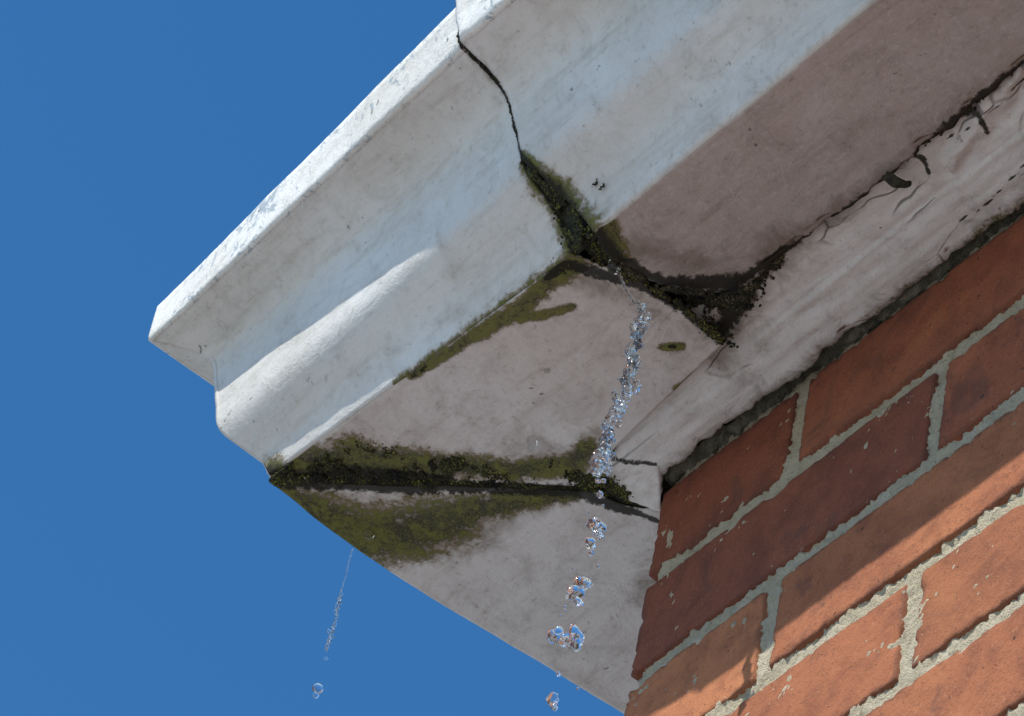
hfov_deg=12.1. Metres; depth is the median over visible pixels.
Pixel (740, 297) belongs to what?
moss
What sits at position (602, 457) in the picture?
dripping water
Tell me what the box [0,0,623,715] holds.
sky
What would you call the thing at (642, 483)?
bearer end
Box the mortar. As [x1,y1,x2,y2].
[633,213,1023,715]
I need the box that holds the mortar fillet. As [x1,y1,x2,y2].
[664,204,1023,485]
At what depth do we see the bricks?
2.36 m
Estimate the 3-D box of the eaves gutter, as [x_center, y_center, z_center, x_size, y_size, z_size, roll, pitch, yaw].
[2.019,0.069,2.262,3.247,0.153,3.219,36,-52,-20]
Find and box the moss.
[268,3,1023,512]
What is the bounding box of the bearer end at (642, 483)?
[600,464,663,511]
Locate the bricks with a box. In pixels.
[624,215,1023,715]
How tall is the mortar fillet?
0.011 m
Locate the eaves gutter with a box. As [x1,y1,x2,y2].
[148,0,1023,713]
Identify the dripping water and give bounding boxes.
[312,260,651,710]
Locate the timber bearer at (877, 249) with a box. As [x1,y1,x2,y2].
[611,62,1023,474]
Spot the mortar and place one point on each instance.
(794, 467)
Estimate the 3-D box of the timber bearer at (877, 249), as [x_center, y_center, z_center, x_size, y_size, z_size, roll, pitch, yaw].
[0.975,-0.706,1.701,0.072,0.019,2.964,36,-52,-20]
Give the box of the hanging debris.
[882,171,912,187]

